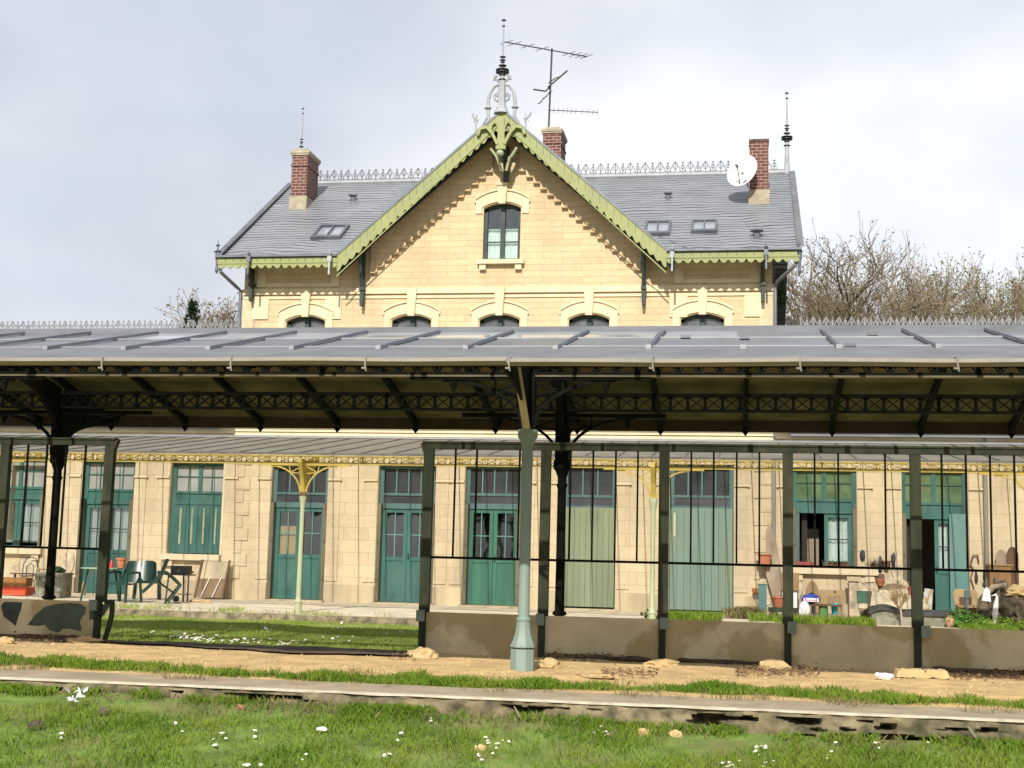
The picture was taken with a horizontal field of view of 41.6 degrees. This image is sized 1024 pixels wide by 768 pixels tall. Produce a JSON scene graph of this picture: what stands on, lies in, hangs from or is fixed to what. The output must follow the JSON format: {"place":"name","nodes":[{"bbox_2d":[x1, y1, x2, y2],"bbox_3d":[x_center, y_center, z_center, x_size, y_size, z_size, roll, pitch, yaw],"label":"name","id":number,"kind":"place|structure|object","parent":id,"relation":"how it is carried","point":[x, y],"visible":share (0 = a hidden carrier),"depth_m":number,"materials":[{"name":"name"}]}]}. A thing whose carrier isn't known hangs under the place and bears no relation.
{"place":"outdoors","nodes":[
{"label":"outdoors","id":0,"kind":"place"},
{"bbox_2d":[102,602,405,617],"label":"grass","id":1,"kind":"structure","parent":0,"point":[125,605],"depth_m":25.67,"materials":[{"name":"green plant"}]},
{"bbox_2d":[100,614,665,650],"bbox_3d":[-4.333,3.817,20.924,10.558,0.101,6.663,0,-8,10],"label":"lawn grass","id":2,"kind":"structure","parent":0,"point":[287,633],"depth_m":20.31,"materials":[{"name":"green plant"}]},
{"bbox_2d":[2,593,962,628],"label":"platform","id":3,"kind":"structure","parent":0,"point":[360,609],"depth_m":29.23,"materials":[{"name":"beige concrete"}]},
{"bbox_2d":[2,577,34,594],"bbox_3d":[-11.667,4.723,31.485,0.910,0.400,0.380,0,-8,10],"label":"plastic bin","id":4,"kind":"object","parent":3,"relation":"on","point":[13,585],"visible":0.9,"depth_m":31.33,"materials":[{"name":"orange plastic"}]},
{"bbox_2d":[22,556,37,594],"bbox_3d":[-11.702,4.610,32.438,0.405,0.915,0.423,0,-8,10],"label":"cafe chair","id":5,"kind":"object","parent":3,"relation":"on","point":[33,570],"visible":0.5,"depth_m":32.61,"materials":[{"name":"metal"}]},
{"bbox_2d":[35,572,73,597],"bbox_3d":[-10.603,4.646,31.159,0.710,0.560,0.490,0,-8,10],"label":"planter","id":6,"kind":"object","parent":3,"relation":"on","point":[63,586],"visible":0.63,"depth_m":30.96,"materials":[{"name":"grey stone"}]},
{"bbox_2d":[80,567,122,600],"bbox_3d":[-8.964,4.369,29.358,0.900,0.725,0.900,0,-8,10],"label":"round table","id":7,"kind":"object","parent":3,"relation":"on","point":[88,568],"visible":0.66,"depth_m":29.24,"materials":[{"name":"green metal"}]},
{"bbox_2d":[108,561,142,602],"bbox_3d":[-8.366,4.264,29.085,0.620,0.893,0.654,-2,-8,21],"label":"garden chair","id":8,"kind":"object","parent":3,"relation":"on","point":[131,574],"visible":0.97,"depth_m":29.19,"materials":[{"name":"green plastic"}]},
{"bbox_2d":[132,560,160,599],"bbox_3d":[-8.448,4.542,31.210,0.620,0.893,0.654,4,-8,-18],"label":"garden chair","id":9,"kind":"object","parent":3,"relation":"on","point":[150,573],"visible":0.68,"depth_m":31.40,"materials":[{"name":"green plastic"}]},
{"bbox_2d":[141,559,181,603],"bbox_3d":[-7.487,4.302,29.044,0.654,0.893,0.620,42,-17,-10],"label":"garden chair","id":10,"kind":"object","parent":3,"relation":"on","point":[159,578],"visible":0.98,"depth_m":28.89,"materials":[{"name":"green plastic"}]},
{"bbox_2d":[164,565,195,601],"bbox_3d":[-7.419,4.473,30.156,0.661,0.802,0.340,0,-8,10],"label":"barbecue","id":11,"kind":"object","parent":3,"relation":"on","point":[183,571],"visible":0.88,"depth_m":30.04,"materials":[{"name":"metal"}]},
{"bbox_2d":[193,559,230,598],"bbox_3d":[-7.283,4.738,32.722,0.750,0.925,0.418,0,-8,10],"label":"panel","id":12,"kind":"object","parent":3,"relation":"on","point":[216,574],"visible":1,"depth_m":32.72,"materials":[{"name":"wood"}]},
{"bbox_2d":[115,608,399,617],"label":"kerb","id":13,"kind":"structure","parent":3,"relation":"on","point":[244,612],"depth_m":24.63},
{"bbox_2d":[104,608,418,625],"bbox_3d":[-1.074,4.249,23.732,38.000,0.199,0.193,0,-8,10],"label":"kerb face","id":14,"kind":"object","parent":3,"relation":"attached to","point":[280,617],"visible":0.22,"depth_m":24.29},
{"bbox_2d":[0,19,1023,619],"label":"station building","id":15,"kind":"structure","parent":3,"relation":"on","point":[502,217],"depth_m":32.80,"materials":[{"name":"stone"}]},
{"bbox_2d":[6,456,44,545],"bbox_3d":[-12.607,3.009,34.383,1.547,2.323,0.355,0,-8,10],"label":"window","id":16,"kind":"structure","parent":15,"relation":"in","point":[35,479],"depth_m":34.42,"materials":[{"name":"teal paint"}]},
{"bbox_2d":[74,461,135,593],"bbox_3d":[-10.175,3.595,33.893,1.411,3.317,0.355,0,-8,10],"label":"door","id":17,"kind":"structure","parent":15,"relation":"in","point":[124,471],"depth_m":33.99,"materials":[{"name":"teal paint"}]},
{"bbox_2d":[169,463,223,553],"bbox_3d":[-7.811,3.112,33.625,1.427,2.255,0.120,0,-8,10],"label":"window","id":18,"kind":"structure","parent":15,"relation":"in","point":[195,526],"depth_m":33.60,"materials":[{"name":"teal paint"}]},
{"bbox_2d":[266,466,328,599],"bbox_3d":[-5.223,3.634,33.046,1.438,3.265,0.340,0,-8,10],"label":"door","id":19,"kind":"structure","parent":15,"relation":"in","point":[283,546],"depth_m":33.08,"materials":[{"name":"teal wood"}]},
{"bbox_2d":[288,317,324,327],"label":"window","id":20,"kind":"structure","parent":15,"relation":"in","point":[302,322],"depth_m":33.78,"materials":[{"name":"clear glass"}]},
{"bbox_2d":[310,224,349,239],"bbox_3d":[-4.649,-3.891,34.492,0.780,0.625,0.871,0,-8,10],"label":"roof window","id":21,"kind":"structure","parent":15,"relation":"in","point":[324,231],"depth_m":34.46,"materials":[{"name":"glass"}]},
{"bbox_2d":[374,466,435,603],"bbox_3d":[-2.555,3.627,32.577,1.422,3.288,0.300,0,-8,10],"label":"door","id":22,"kind":"structure","parent":15,"relation":"in","point":[397,579],"depth_m":32.64,"materials":[{"name":"teal wood"}]},
{"bbox_2d":[393,316,430,326],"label":"window","id":23,"kind":"structure","parent":15,"relation":"in","point":[408,321],"depth_m":33.32,"materials":[{"name":"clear glass"}]},
{"bbox_2d":[462,466,521,605],"bbox_3d":[-0.462,3.614,32.226,1.369,3.327,0.300,0,-8,10],"label":"door","id":24,"kind":"structure","parent":15,"relation":"in","point":[484,582],"depth_m":32.27,"materials":[{"name":"teal wood"}]},
{"bbox_2d":[481,315,518,326],"bbox_3d":[-0.288,-1.218,32.914,0.985,0.925,0.100,0,-8,10],"label":"window","id":25,"kind":"structure","parent":15,"relation":"in","point":[493,321],"depth_m":32.95,"materials":[{"name":"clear glass"}]},
{"bbox_2d":[484,204,520,258],"bbox_3d":[-0.222,-3.726,33.261,0.924,1.445,0.132,0,-8,10],"label":"window","id":26,"kind":"structure","parent":15,"relation":"in","point":[502,242],"depth_m":33.26,"materials":[{"name":"white glass"}]},
{"bbox_2d":[501,40,597,126],"bbox_3d":[1.052,-8.539,38.482,2.846,2.983,0.491,0,-8,10],"label":"tv antenna","id":27,"kind":"object","parent":15,"relation":"attached to","point":[551,79],"visible":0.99,"depth_m":38.49,"materials":[{"name":"metal"}]},
{"bbox_2d":[564,465,614,608],"bbox_3d":[1.827,3.602,31.857,1.271,3.367,0.271,0,-8,10],"label":"boarded door","id":28,"kind":"structure","parent":15,"relation":"in","point":[583,579],"depth_m":31.71,"materials":[{"name":"green wood"}]},
{"bbox_2d":[570,315,608,325],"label":"window","id":29,"kind":"structure","parent":15,"relation":"in","point":[589,320],"depth_m":32.58,"materials":[{"name":"grey glass"}]},
{"bbox_2d":[644,219,671,235],"bbox_3d":[3.571,-3.819,33.000,0.635,0.619,0.862,0,-8,10],"label":"roof window","id":30,"kind":"structure","parent":15,"relation":"in","point":[654,227],"depth_m":33.03,"materials":[{"name":"glass"}]},
{"bbox_2d":[669,464,733,610],"bbox_3d":[4.421,3.586,31.417,1.482,3.412,0.280,0,-8,10],"label":"boarded door","id":31,"kind":"structure","parent":15,"relation":"in","point":[702,481],"depth_m":31.30,"materials":[{"name":"green wood"}]},
{"bbox_2d":[681,315,723,325],"bbox_3d":[4.541,-1.198,32.098,1.013,0.924,0.100,0,-8,10],"label":"window","id":32,"kind":"structure","parent":15,"relation":"in","point":[695,320],"depth_m":32.13,"materials":[{"name":"grey glass"}]},
{"bbox_2d":[691,218,717,233],"bbox_3d":[4.693,-3.842,32.866,0.635,0.562,0.774,0,-8,10],"label":"roof window","id":33,"kind":"structure","parent":15,"relation":"in","point":[698,226],"depth_m":32.85,"materials":[{"name":"glass"}]},
{"bbox_2d":[727,155,756,187],"bbox_3d":[5.864,-5.422,34.169,0.653,0.884,0.699,3,-8,-10],"label":"satellite dish","id":34,"kind":"object","parent":15,"relation":"attached to","point":[742,170],"visible":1,"depth_m":34.25,"materials":[{"name":"metal"}]},
{"bbox_2d":[756,554,771,563],"bbox_3d":[5.745,4.014,30.737,0.340,0.270,0.500,0,-8,10],"label":"flower pot","id":35,"kind":"object","parent":15,"relation":"attached to","point":[764,558],"visible":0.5,"depth_m":30.52,"materials":[{"name":"ceramic"}]},
{"bbox_2d":[777,286,788,305],"bbox_3d":[6.482,-2.109,32.327,0.263,0.521,0.295,6,-9,-33],"label":"climbing plant","id":36,"kind":"object","parent":15,"relation":"attached to","point":[782,298],"visible":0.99,"depth_m":32.30,"materials":[{"name":"green plant"}]},
{"bbox_2d":[793,468,856,565],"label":"window","id":37,"kind":"structure","parent":15,"relation":"in","point":[803,481],"depth_m":31.11,"materials":[{"name":"teal paint"}]},
{"bbox_2d":[901,469,969,616],"bbox_3d":[9.589,3.616,30.560,1.443,3.384,0.355,0,-8,10],"label":"door","id":38,"kind":"structure","parent":15,"relation":"in","point":[954,514],"depth_m":30.61,"materials":[{"name":"teal paint"}]},
{"bbox_2d":[970,554,984,589],"bbox_3d":[10.442,4.306,30.119,0.397,0.982,0.066,0,-8,10],"label":"horse bridle","id":39,"kind":"object","parent":15,"relation":"attached to","point":[976,577],"visible":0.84,"depth_m":30.12,"materials":[{"name":"brown leather"}]},
{"bbox_2d":[0,433,1023,618],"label":"station awning","id":40,"kind":"object","parent":3,"relation":"on","point":[281,446],"visible":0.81,"depth_m":26.87,"materials":[{"name":"grey metal"}]},
{"bbox_2d":[758,583,766,611],"bbox_3d":[5.524,4.787,29.707,0.211,0.800,0.200,0,-8,10],"label":"garden post","id":41,"kind":"object","parent":3,"relation":"on","point":[762,595],"visible":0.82,"depth_m":29.64,"materials":[{"name":"wood"}]},
{"bbox_2d":[766,524,781,615],"bbox_3d":[6.040,4.220,30.667,0.614,2.100,0.286,-5,-10,38],"label":"plank","id":42,"kind":"object","parent":3,"relation":"on","point":[773,574],"visible":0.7,"depth_m":30.69,"materials":[{"name":"brown wood"}]},
{"bbox_2d":[768,607,798,615],"bbox_3d":[5.904,5.008,29.301,0.640,0.275,0.450,0,-8,10],"label":"garden bench","id":43,"kind":"object","parent":3,"relation":"on","point":[771,610],"visible":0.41,"depth_m":29.12,"materials":[{"name":"grey wood"}]},
{"bbox_2d":[771,596,782,607],"bbox_3d":[5.816,4.751,29.376,0.320,0.240,0.320,0,-8,10],"label":"flower pot","id":44,"kind":"object","parent":43,"relation":"on","point":[777,601],"visible":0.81,"depth_m":29.27,"materials":[{"name":"ceramic"}]},
{"bbox_2d":[780,573,799,613],"bbox_3d":[6.194,4.667,30.050,0.411,0.900,0.500,0,-8,10],"label":"cabinet","id":45,"kind":"object","parent":3,"relation":"on","point":[795,582],"visible":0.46,"depth_m":29.83,"materials":[{"name":"white paint"}]},
{"bbox_2d":[805,581,819,612],"bbox_3d":[6.791,4.861,30.445,0.348,0.809,0.040,0,-8,10],"label":"arched panel","id":46,"kind":"object","parent":3,"relation":"on","point":[812,587],"visible":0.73,"depth_m":30.45,"materials":[{"name":"beige wood"}]},
{"bbox_2d":[808,604,842,617],"bbox_3d":[6.793,4.967,29.208,0.694,0.375,0.550,0,-8,10],"label":"work table","id":47,"kind":"object","parent":3,"relation":"on","point":[815,605],"visible":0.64,"depth_m":28.99,"materials":[{"name":"brown wood"}]},
{"bbox_2d":[801,592,819,603],"bbox_3d":[6.486,4.651,29.239,0.416,0.250,0.364,0,-8,10],"label":"plastic sack","id":48,"kind":"object","parent":47,"relation":"on","point":[811,598],"visible":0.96,"depth_m":29.13,"materials":[{"name":"plastic"}]},
{"bbox_2d":[820,590,844,604],"bbox_3d":[6.982,4.642,29.338,0.512,0.308,0.240,0,-8,10],"label":"cardboard box","id":49,"kind":"object","parent":47,"relation":"on","point":[831,596],"visible":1,"depth_m":29.31,"materials":[{"name":"brown cardboard"}]},
{"bbox_2d":[668,610,1023,630],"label":"garden grass","id":50,"kind":"structure","parent":3,"relation":"on","point":[760,616],"depth_m":26.59,"materials":[{"name":"green plant"}]},
{"bbox_2d":[846,576,860,617],"bbox_3d":[7.615,4.792,30.039,0.301,0.980,0.400,0,-8,10],"label":"stone pedestal","id":51,"kind":"object","parent":3,"relation":"on","point":[853,589],"visible":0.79,"depth_m":29.90,"materials":[{"name":"stone"}]},
{"bbox_2d":[867,604,910,625],"bbox_3d":[7.767,4.705,27.365,1.036,0.461,0.600,0,-8,10],"label":"stone trough","id":52,"kind":"object","parent":3,"relation":"on","point":[889,616],"visible":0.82,"depth_m":27.13,"materials":[{"name":"beige stone"}]},
{"bbox_2d":[857,588,928,614],"bbox_3d":[8.201,4.900,29.064,1.495,1.001,0.835,0,-8,10],"label":"tarpaulin heap","id":53,"kind":"object","parent":3,"relation":"on","point":[879,597],"visible":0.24,"depth_m":28.91,"materials":[{"name":"beige fabric"}]},
{"bbox_2d":[878,583,908,591],"bbox_3d":[8.477,4.574,29.857,0.760,0.300,0.070,0,-8,10],"label":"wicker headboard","id":54,"kind":"object","parent":3,"relation":"on","point":[884,587],"visible":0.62,"depth_m":29.84,"materials":[{"name":"beige wicker"}]},
{"bbox_2d":[882,582,910,625],"bbox_3d":[7.694,4.431,26.892,0.626,0.981,0.625,4,-8,-17],"label":"bare shrub","id":55,"kind":"object","parent":3,"relation":"on","point":[904,597],"visible":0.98,"depth_m":26.82,"materials":[{"name":"beige plant"}]},
{"bbox_2d":[923,610,953,626],"bbox_3d":[8.569,4.753,27.224,0.631,0.369,0.600,0,-8,10],"label":"stone trough","id":56,"kind":"object","parent":3,"relation":"on","point":[932,618],"visible":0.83,"depth_m":26.98,"materials":[{"name":"beige stone"}]},
{"bbox_2d":[945,609,954,627],"bbox_3d":[8.698,4.661,26.754,0.190,0.375,0.190,0,-8,10],"label":"garden urn","id":57,"kind":"object","parent":3,"relation":"on","point":[948,623],"visible":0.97,"depth_m":26.69,"materials":[{"name":"pink ceramic"}]},
{"bbox_2d":[952,589,977,621],"bbox_3d":[9.521,4.678,28.173,0.520,0.772,0.450,0,-8,10],"label":"wooden chair","id":58,"kind":"object","parent":3,"relation":"on","point":[959,598],"visible":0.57,"depth_m":28.35,"materials":[{"name":"beige wood"}]},
{"bbox_2d":[941,606,993,627],"bbox_3d":[9.093,4.666,26.823,1.075,0.486,0.683,0,-8,10],"label":"leafy bush","id":59,"kind":"object","parent":3,"relation":"on","point":[961,618],"visible":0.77,"depth_m":26.70,"materials":[{"name":"green plant"}]},
{"bbox_2d":[978,582,990,619],"bbox_3d":[9.743,4.567,27.815,0.250,0.950,0.234,0,-8,10],"label":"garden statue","id":60,"kind":"object","parent":3,"relation":"on","point":[984,600],"visible":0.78,"depth_m":27.73,"materials":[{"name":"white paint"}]},
{"bbox_2d":[992,594,997,621],"bbox_3d":[9.832,4.669,27.679,0.318,0.720,0.151,0,-8,10],"label":"bird ornament","id":61,"kind":"object","parent":3,"relation":"on","point":[995,610],"visible":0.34,"depth_m":27.63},
{"bbox_2d":[968,616,1023,627],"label":"leafy bush","id":62,"kind":"object","parent":3,"relation":"on","point":[1020,623],"visible":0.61,"depth_m":26.52,"materials":[{"name":"green plant"}]},
{"bbox_2d":[986,564,1012,595],"bbox_3d":[10.765,4.642,29.728,0.508,1.311,0.350,0,-8,10],"label":"wooden cabinet","id":63,"kind":"object","parent":3,"relation":"on","point":[992,577],"visible":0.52,"depth_m":29.65,"materials":[{"name":"brown wood"}]},
{"bbox_2d":[976,578,1023,624],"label":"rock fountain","id":64,"kind":"object","parent":3,"relation":"on","point":[1010,603],"visible":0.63,"depth_m":27.98,"materials":[{"name":"grey stone"}]},
{"bbox_2d":[995,550,1006,563],"bbox_3d":[10.888,4.504,29.926,0.246,1.643,0.040,0,-8,10],"label":"headboard","id":65,"kind":"object","parent":3,"relation":"on","point":[1000,557],"visible":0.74,"depth_m":29.99,"materials":[{"name":"grey wood"}]},
{"bbox_2d":[1006,547,1018,596],"bbox_3d":[11.104,4.465,29.844,0.246,1.709,0.040,0,-8,10],"label":"headboard","id":66,"kind":"object","parent":3,"relation":"on","point":[1010,555],"visible":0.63,"depth_m":29.89,"materials":[{"name":"brown wood"}]},
{"bbox_2d":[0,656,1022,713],"bbox_3d":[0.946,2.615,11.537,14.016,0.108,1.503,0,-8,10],"label":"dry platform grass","id":67,"kind":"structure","parent":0,"point":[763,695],"depth_m":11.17,"materials":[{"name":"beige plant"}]},
{"bbox_2d":[0,324,1023,709],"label":"platform","id":68,"kind":"structure","parent":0,"point":[530,382],"depth_m":15.00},
{"bbox_2d":[0,636,15,643],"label":"stone","id":69,"kind":"object","parent":68,"relation":"on","point":[5,639],"visible":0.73,"depth_m":15.58,"materials":[{"name":"stone"}]},
{"bbox_2d":[0,437,119,639],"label":"wind screen","id":70,"kind":"object","parent":68,"relation":"on","point":[44,617],"visible":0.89,"depth_m":17.23,"materials":[{"name":"green paint"}]},
{"bbox_2d":[65,635,102,643],"bbox_3d":[-5.084,3.062,15.965,0.488,0.164,0.241,0,-8,10],"label":"stone","id":71,"kind":"object","parent":68,"relation":"on","point":[82,639],"visible":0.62,"depth_m":15.90,"materials":[{"name":"stone"}]},
{"bbox_2d":[407,646,438,658],"bbox_3d":[-0.993,3.016,14.866,0.365,0.230,0.335,0,-8,10],"label":"stone","id":72,"kind":"object","parent":68,"relation":"on","point":[423,653],"visible":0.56,"depth_m":14.79,"materials":[{"name":"stone"}]},
{"bbox_2d":[0,668,1023,718],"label":"platform edging","id":73,"kind":"object","parent":68,"relation":"on","point":[657,699],"visible":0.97,"depth_m":10.95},
{"bbox_2d":[0,634,1023,674],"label":"dark soil","id":74,"kind":"structure","parent":68,"relation":"on","point":[302,649],"depth_m":15.61,"materials":[{"name":"brown soil"}]},
{"bbox_2d":[0,638,1023,701],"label":"pebbles","id":75,"kind":"object","parent":68,"relation":"on","point":[569,672],"visible":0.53,"depth_m":13.65,"materials":[{"name":"beige gravel"}]},
{"bbox_2d":[0,679,1023,740],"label":"kerb face","id":76,"kind":"object","parent":68,"relation":"attached to","point":[760,722],"visible":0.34,"depth_m":10.33},
{"bbox_2d":[0,676,1023,722],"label":"white edge line","id":77,"kind":"object","parent":76,"relation":"on","point":[542,700],"visible":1,"depth_m":10.48,"materials":[{"name":"paint"}]},
{"bbox_2d":[10,631,1023,682],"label":"dead leaves","id":78,"kind":"object","parent":68,"relation":"on","point":[987,672],"visible":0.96,"depth_m":14.24,"materials":[{"name":"brown plant"}]},
{"bbox_2d":[537,657,561,668],"bbox_3d":[0.387,2.936,13.998,0.286,0.190,0.291,0,-8,10],"label":"stone","id":79,"kind":"object","parent":68,"relation":"on","point":[549,663],"visible":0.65,"depth_m":13.92,"materials":[{"name":"stone"}]},
{"bbox_2d":[572,673,618,678],"bbox_3d":[0.784,2.812,12.947,0.426,0.068,0.312,4,-8,-18],"label":"stone","id":80,"kind":"object","parent":68,"relation":"on","point":[596,675],"visible":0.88,"depth_m":12.86,"materials":[{"name":"stone"}]},
{"bbox_2d":[642,659,680,666],"bbox_3d":[1.625,3.058,14.680,0.440,0.143,0.281,0,-8,10],"label":"stone","id":81,"kind":"object","parent":68,"relation":"on","point":[662,663],"visible":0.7,"depth_m":14.58,"materials":[{"name":"stone"}]},
{"bbox_2d":[416,441,1023,672],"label":"wind screen","id":82,"kind":"object","parent":68,"relation":"on","point":[790,642],"visible":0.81,"depth_m":15.82,"materials":[{"name":"green paint"}]},
{"bbox_2d":[757,658,790,670],"bbox_3d":[2.804,3.039,14.383,0.338,0.207,0.256,-3,-9,32],"label":"stone","id":83,"kind":"object","parent":68,"relation":"on","point":[777,664],"visible":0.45,"depth_m":14.35,"materials":[{"name":"stone"}]},
{"bbox_2d":[874,672,893,679],"bbox_3d":[3.727,2.924,13.481,0.192,0.075,0.106,0,-8,10],"label":"carton","id":84,"kind":"object","parent":68,"relation":"on","point":[883,676],"visible":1,"depth_m":13.45,"materials":[{"name":"white cardboard"}]},
{"bbox_2d":[893,668,949,678],"bbox_3d":[4.239,2.994,13.953,0.540,0.096,0.280,0,-8,10],"label":"stone slab","id":85,"kind":"object","parent":68,"relation":"on","point":[923,673],"depth_m":13.84,"materials":[{"name":"stone"}]},
{"bbox_2d":[0,690,1023,767],"bbox_3d":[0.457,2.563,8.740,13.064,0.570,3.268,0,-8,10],"label":"track grass","id":86,"kind":"structure","parent":0,"point":[357,714],"depth_m":9.57,"materials":[{"name":"green plant"}]},
{"bbox_2d":[27,719,44,730],"bbox_3d":[-3.488,2.520,9.883,0.120,0.119,0.110,-4,-9,35],"label":"stone","id":87,"kind":"object","parent":86,"relation":"on","point":[38,722],"visible":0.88,"depth_m":9.86,"materials":[{"name":"brown stone"}]},
{"bbox_2d":[65,687,87,701],"bbox_3d":[-3.409,2.429,10.549,0.140,0.113,0.180,0,-8,10],"label":"crumpled paper","id":88,"kind":"object","parent":86,"relation":"on","point":[79,693],"visible":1,"depth_m":10.55,"materials":[{"name":"white paper"}]},
{"bbox_2d":[0,649,1023,709],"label":"platform grass","id":89,"kind":"structure","parent":0,"point":[422,678],"depth_m":11.71,"materials":[{"name":"green plant"}]},
{"bbox_2d":[0,681,1023,752],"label":"kerb grass","id":90,"kind":"structure","parent":0,"point":[24,689],"depth_m":10.40,"materials":[{"name":"green plant"}]},
{"bbox_2d":[0,0,1023,328],"label":"sky","id":91,"kind":"structure","parent":0,"point":[137,137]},
{"bbox_2d":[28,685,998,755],"bbox_3d":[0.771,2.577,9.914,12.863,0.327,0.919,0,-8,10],"label":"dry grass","id":92,"kind":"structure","parent":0,"point":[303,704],"depth_m":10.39,"materials":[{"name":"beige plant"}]},
{"bbox_2d":[720,605,767,618],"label":"dry garden grass","id":93,"kind":"structure","parent":0,"point":[737,612],"depth_m":28.45,"materials":[{"name":"beige plant"}]},
{"bbox_2d":[799,601,809,617],"bbox_3d":[6.275,4.883,28.929,0.214,0.438,0.213,6,-9,-32],"label":"plastic bag","id":94,"kind":"object","parent":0,"point":[804,607],"visible":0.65,"depth_m":28.87,"materials":[{"name":"white plastic"}]},
{"bbox_2d":[857,591,871,616],"bbox_3d":[7.398,4.695,28.263,0.300,0.697,0.270,0,-8,10],"label":"letter box","id":95,"kind":"object","parent":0,"point":[863,597],"visible":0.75,"depth_m":28.23,"materials":[{"name":"green metal"}]},
{"bbox_2d":[923,588,932,609],"bbox_3d":[8.990,4.807,29.209,0.279,0.738,0.546,-1,-8,19],"label":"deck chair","id":96,"kind":"object","parent":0,"point":[928,596],"visible":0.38,"depth_m":29.35,"materials":[{"name":"fabric"}]},
{"label":"field","id":97,"kind":"structure","parent":0,"visible":0},
{"bbox_2d":[180,298,201,327],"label":"conifer","id":98,"kind":"object","parent":97,"relation":"on","point":[192,309],"visible":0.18,"depth_m":64.34,"materials":[{"name":"green plant"}]},
{"bbox_2d":[154,287,237,327],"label":"bare tree","id":99,"kind":"object","parent":97,"relation":"on","point":[225,315],"visible":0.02,"depth_m":66.61,"materials":[{"name":"brown plant"}]},
{"bbox_2d":[786,271,850,322],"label":"bare tree","id":100,"kind":"object","parent":97,"relation":"on","point":[814,291],"visible":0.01,"depth_m":60.69,"materials":[{"name":"brown plant"}]},
{"bbox_2d":[786,266,939,324],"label":"bare tree","id":101,"kind":"object","parent":97,"relation":"on","point":[869,297],"visible":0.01,"depth_m":70.19,"materials":[{"name":"brown plant"}]},
{"bbox_2d":[785,212,973,324],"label":"bare tree","id":102,"kind":"object","parent":97,"relation":"on","point":[832,312],"visible":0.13,"depth_m":55.22,"materials":[{"name":"brown plant"}]},
{"bbox_2d":[786,230,976,324],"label":"bare tree","id":103,"kind":"object","parent":97,"relation":"on","point":[828,264],"visible":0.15,"depth_m":59.54,"materials":[{"name":"brown plant"}]},
{"bbox_2d":[820,278,959,324],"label":"bare tree","id":104,"kind":"object","parent":97,"relation":"on","point":[842,310],"visible":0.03,"depth_m":54.59,"materials":[{"name":"brown plant"}]},
{"bbox_2d":[786,240,1005,324],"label":"bare tree","id":105,"kind":"object","parent":97,"relation":"on","point":[940,280],"visible":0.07,"depth_m":61.82,"materials":[{"name":"brown plant"}]},
{"bbox_2d":[882,253,1023,324],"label":"bare tree","id":106,"kind":"object","parent":97,"relation":"on","point":[961,285],"visible":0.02,"depth_m":65.60,"materials":[{"name":"brown plant"}]},
{"bbox_2d":[905,281,1023,324],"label":"bare tree","id":107,"kind":"object","parent":97,"relation":"on","point":[971,302],"depth_m":58.92,"materials":[{"name":"brown plant"}]},
{"bbox_2d":[907,247,1023,324],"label":"bare tree","id":108,"kind":"object","parent":97,"relation":"on","point":[976,284],"visible":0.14,"depth_m":57.51,"materials":[{"name":"brown plant"}]},
{"bbox_2d":[916,271,1023,324],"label":"bare tree","id":109,"kind":"object","parent":97,"relation":"on","point":[1012,308],"visible":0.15,"depth_m":53.90,"materials":[{"name":"brown plant"}]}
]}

